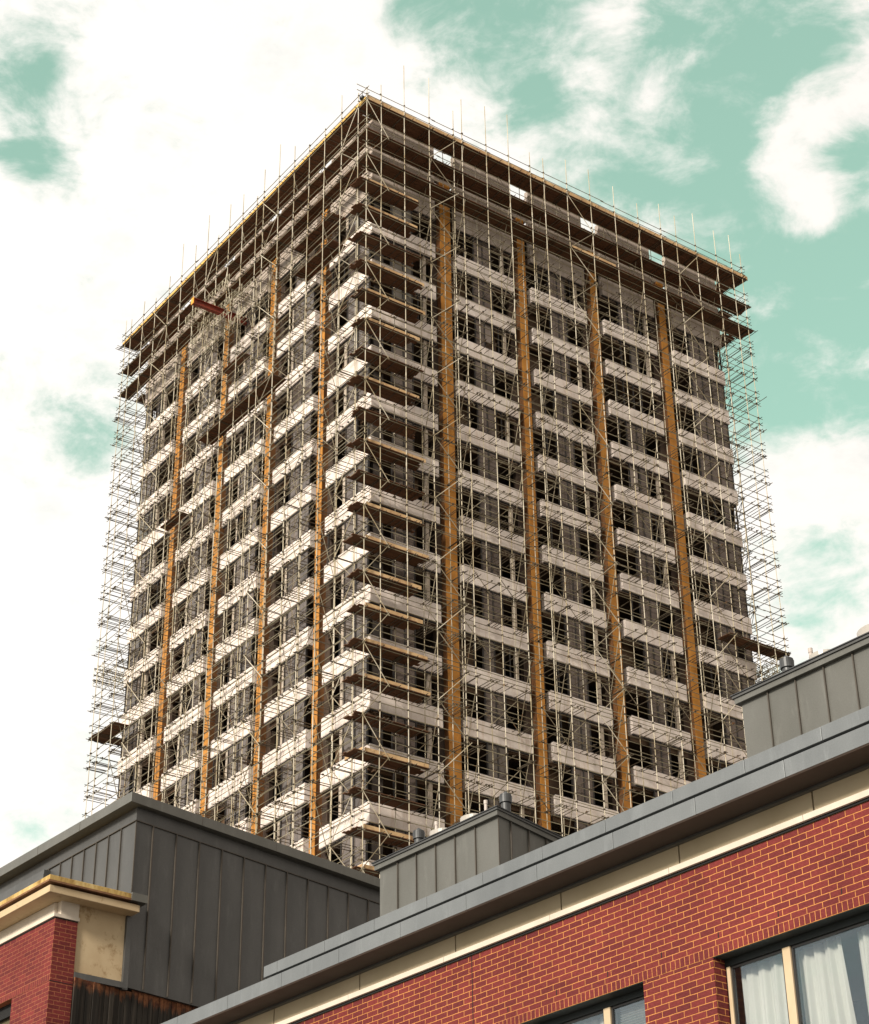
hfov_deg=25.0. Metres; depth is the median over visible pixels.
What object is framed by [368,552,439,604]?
window
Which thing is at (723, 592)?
window
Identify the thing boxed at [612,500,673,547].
window
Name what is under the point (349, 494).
window
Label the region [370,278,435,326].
window
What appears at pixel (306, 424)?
window
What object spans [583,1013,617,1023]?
curtain
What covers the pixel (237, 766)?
window
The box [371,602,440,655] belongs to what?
wall
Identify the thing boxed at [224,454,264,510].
window
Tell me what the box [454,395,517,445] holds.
window
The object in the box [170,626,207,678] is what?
window
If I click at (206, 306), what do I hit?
steel beam
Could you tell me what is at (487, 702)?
wall
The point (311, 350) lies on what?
window
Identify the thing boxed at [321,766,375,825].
wall
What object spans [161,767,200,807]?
window
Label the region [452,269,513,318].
window
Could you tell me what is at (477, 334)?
window
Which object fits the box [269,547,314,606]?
window
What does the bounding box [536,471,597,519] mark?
window
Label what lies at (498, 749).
wall
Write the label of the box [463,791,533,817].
window
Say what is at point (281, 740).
window
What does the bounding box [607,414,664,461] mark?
window
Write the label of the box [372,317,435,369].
window
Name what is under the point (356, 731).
wall
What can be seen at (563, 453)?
window
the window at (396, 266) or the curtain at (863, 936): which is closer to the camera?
the curtain at (863, 936)
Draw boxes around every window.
[0,1003,10,1023]
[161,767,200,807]
[164,719,203,772]
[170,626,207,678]
[171,672,205,721]
[173,581,209,633]
[209,784,252,825]
[211,733,254,787]
[213,684,256,739]
[215,635,257,691]
[217,588,259,644]
[220,542,260,597]
[221,498,262,554]
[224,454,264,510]
[227,412,266,466]
[261,803,309,845]
[262,749,310,807]
[265,645,312,704]
[265,696,311,754]
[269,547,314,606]
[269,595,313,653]
[271,500,315,558]
[273,454,316,512]
[274,410,317,467]
[276,367,318,425]
[278,325,319,370]
[279,284,320,339]
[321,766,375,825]
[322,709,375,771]
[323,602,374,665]
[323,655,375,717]
[324,552,376,614]
[326,501,375,562]
[327,407,376,464]
[327,455,376,514]
[328,363,376,409]
[329,317,371,368]
[330,233,376,293]
[330,277,376,332]
[335,195,374,242]
[367,765,442,818]
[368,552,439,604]
[368,655,441,708]
[368,709,441,762]
[369,456,438,506]
[370,196,433,243]
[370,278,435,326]
[370,364,436,413]
[371,407,437,459]
[371,501,438,554]
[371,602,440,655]
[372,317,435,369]
[373,233,434,284]
[451,229,510,276]
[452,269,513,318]
[452,310,514,359]
[453,352,515,401]
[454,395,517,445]
[455,440,520,490]
[456,486,522,536]
[457,533,523,583]
[458,581,525,632]
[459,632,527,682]
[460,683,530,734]
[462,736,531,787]
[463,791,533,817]
[521,982,643,1023]
[528,302,585,349]
[530,343,589,390]
[532,384,592,432]
[534,427,594,473]
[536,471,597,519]
[538,516,600,564]
[540,562,602,610]
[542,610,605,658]
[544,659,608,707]
[547,709,612,758]
[549,761,616,810]
[551,814,590,831]
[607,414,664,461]
[609,456,667,503]
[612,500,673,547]
[615,544,676,591]
[618,589,680,637]
[621,636,682,683]
[626,684,688,732]
[628,734,691,781]
[632,785,664,797]
[689,571,748,617]
[693,616,752,661]
[697,662,755,700]
[701,709,745,749]
[705,757,732,769]
[713,903,868,1023]
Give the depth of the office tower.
123.32 m
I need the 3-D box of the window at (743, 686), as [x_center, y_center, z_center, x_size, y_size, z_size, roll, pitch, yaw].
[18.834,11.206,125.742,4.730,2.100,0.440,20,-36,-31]
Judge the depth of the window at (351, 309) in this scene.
123.09 m
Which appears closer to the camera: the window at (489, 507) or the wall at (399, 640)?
the wall at (399, 640)
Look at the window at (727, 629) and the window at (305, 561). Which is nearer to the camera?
the window at (305, 561)
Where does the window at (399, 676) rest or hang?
in the office tower
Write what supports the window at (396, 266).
in the office tower
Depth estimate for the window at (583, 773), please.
114.21 m
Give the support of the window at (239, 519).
in the office tower
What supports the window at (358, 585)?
in the office tower
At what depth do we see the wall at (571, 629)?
119.25 m
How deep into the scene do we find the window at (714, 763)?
122.02 m
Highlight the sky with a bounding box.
[0,0,868,867]
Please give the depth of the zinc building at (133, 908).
35.93 m
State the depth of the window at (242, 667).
121.66 m
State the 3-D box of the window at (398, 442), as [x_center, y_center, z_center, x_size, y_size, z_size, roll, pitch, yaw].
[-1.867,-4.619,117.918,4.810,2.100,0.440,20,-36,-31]
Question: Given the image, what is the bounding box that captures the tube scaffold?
[82,66,790,877]
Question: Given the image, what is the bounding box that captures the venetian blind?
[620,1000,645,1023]
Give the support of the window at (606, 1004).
in the brick building at (687, 902)
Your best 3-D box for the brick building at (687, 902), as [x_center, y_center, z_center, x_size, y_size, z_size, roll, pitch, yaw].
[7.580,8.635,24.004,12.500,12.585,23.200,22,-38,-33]
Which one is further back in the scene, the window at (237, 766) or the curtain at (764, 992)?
the window at (237, 766)
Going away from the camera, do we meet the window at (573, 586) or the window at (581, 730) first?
the window at (581, 730)
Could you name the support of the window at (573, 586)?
in the office tower
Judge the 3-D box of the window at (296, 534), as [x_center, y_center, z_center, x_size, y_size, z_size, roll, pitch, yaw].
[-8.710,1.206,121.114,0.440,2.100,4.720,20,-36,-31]
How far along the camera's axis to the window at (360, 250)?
125.12 m
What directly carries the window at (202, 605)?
in the office tower
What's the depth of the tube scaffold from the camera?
125.25 m
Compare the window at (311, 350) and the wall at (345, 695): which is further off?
the window at (311, 350)
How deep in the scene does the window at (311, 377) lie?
125.64 m
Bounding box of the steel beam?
[191,297,247,325]
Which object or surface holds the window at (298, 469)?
in the office tower
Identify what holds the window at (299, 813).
in the office tower
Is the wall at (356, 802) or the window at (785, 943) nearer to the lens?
the window at (785, 943)
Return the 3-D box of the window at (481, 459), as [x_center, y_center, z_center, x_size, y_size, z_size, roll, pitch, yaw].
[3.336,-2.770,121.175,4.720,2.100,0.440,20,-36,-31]
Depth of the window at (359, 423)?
118.32 m
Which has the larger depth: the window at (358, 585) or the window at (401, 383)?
the window at (401, 383)
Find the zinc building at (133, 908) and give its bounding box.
[0,792,379,1023]
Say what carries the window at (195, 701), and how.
in the office tower
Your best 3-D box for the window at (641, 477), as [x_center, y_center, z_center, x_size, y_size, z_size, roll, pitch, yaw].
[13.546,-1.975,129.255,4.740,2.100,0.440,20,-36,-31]
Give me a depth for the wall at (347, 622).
111.34 m
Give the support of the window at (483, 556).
in the office tower
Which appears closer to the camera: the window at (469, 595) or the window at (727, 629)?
the window at (469, 595)
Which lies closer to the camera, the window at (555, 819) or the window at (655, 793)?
the window at (555, 819)
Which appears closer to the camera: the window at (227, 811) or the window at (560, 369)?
the window at (227, 811)
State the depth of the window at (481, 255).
129.47 m
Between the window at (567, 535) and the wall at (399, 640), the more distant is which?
the window at (567, 535)
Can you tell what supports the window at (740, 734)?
in the office tower
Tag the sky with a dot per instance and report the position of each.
(126, 125)
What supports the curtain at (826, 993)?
hanging from the brick building at (687, 902)
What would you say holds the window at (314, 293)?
in the office tower
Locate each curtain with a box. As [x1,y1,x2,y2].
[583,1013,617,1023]
[741,951,803,1023]
[797,936,856,1023]
[857,927,868,1012]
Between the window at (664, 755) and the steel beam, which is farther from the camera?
the steel beam
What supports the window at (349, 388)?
in the office tower
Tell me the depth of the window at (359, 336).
121.66 m
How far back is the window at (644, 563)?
125.86 m
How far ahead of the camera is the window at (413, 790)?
106.42 m
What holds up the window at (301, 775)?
in the office tower
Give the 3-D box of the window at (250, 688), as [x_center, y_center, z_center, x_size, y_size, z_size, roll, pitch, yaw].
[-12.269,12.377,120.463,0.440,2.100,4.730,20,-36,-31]
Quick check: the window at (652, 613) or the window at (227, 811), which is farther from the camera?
the window at (652, 613)
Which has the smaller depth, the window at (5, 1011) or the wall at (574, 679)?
the window at (5, 1011)
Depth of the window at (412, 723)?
107.71 m
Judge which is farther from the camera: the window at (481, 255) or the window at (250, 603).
the window at (481, 255)
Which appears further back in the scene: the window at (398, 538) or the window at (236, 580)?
the window at (236, 580)
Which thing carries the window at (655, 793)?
in the office tower
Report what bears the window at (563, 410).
in the office tower
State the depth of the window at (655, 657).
122.46 m
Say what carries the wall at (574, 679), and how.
in the office tower
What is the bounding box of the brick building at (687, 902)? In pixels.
[161,624,868,1023]
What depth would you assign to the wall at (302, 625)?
117.26 m
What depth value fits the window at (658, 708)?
120.77 m
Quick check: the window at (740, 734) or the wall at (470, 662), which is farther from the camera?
the window at (740, 734)
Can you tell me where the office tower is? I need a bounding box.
[117,119,756,867]

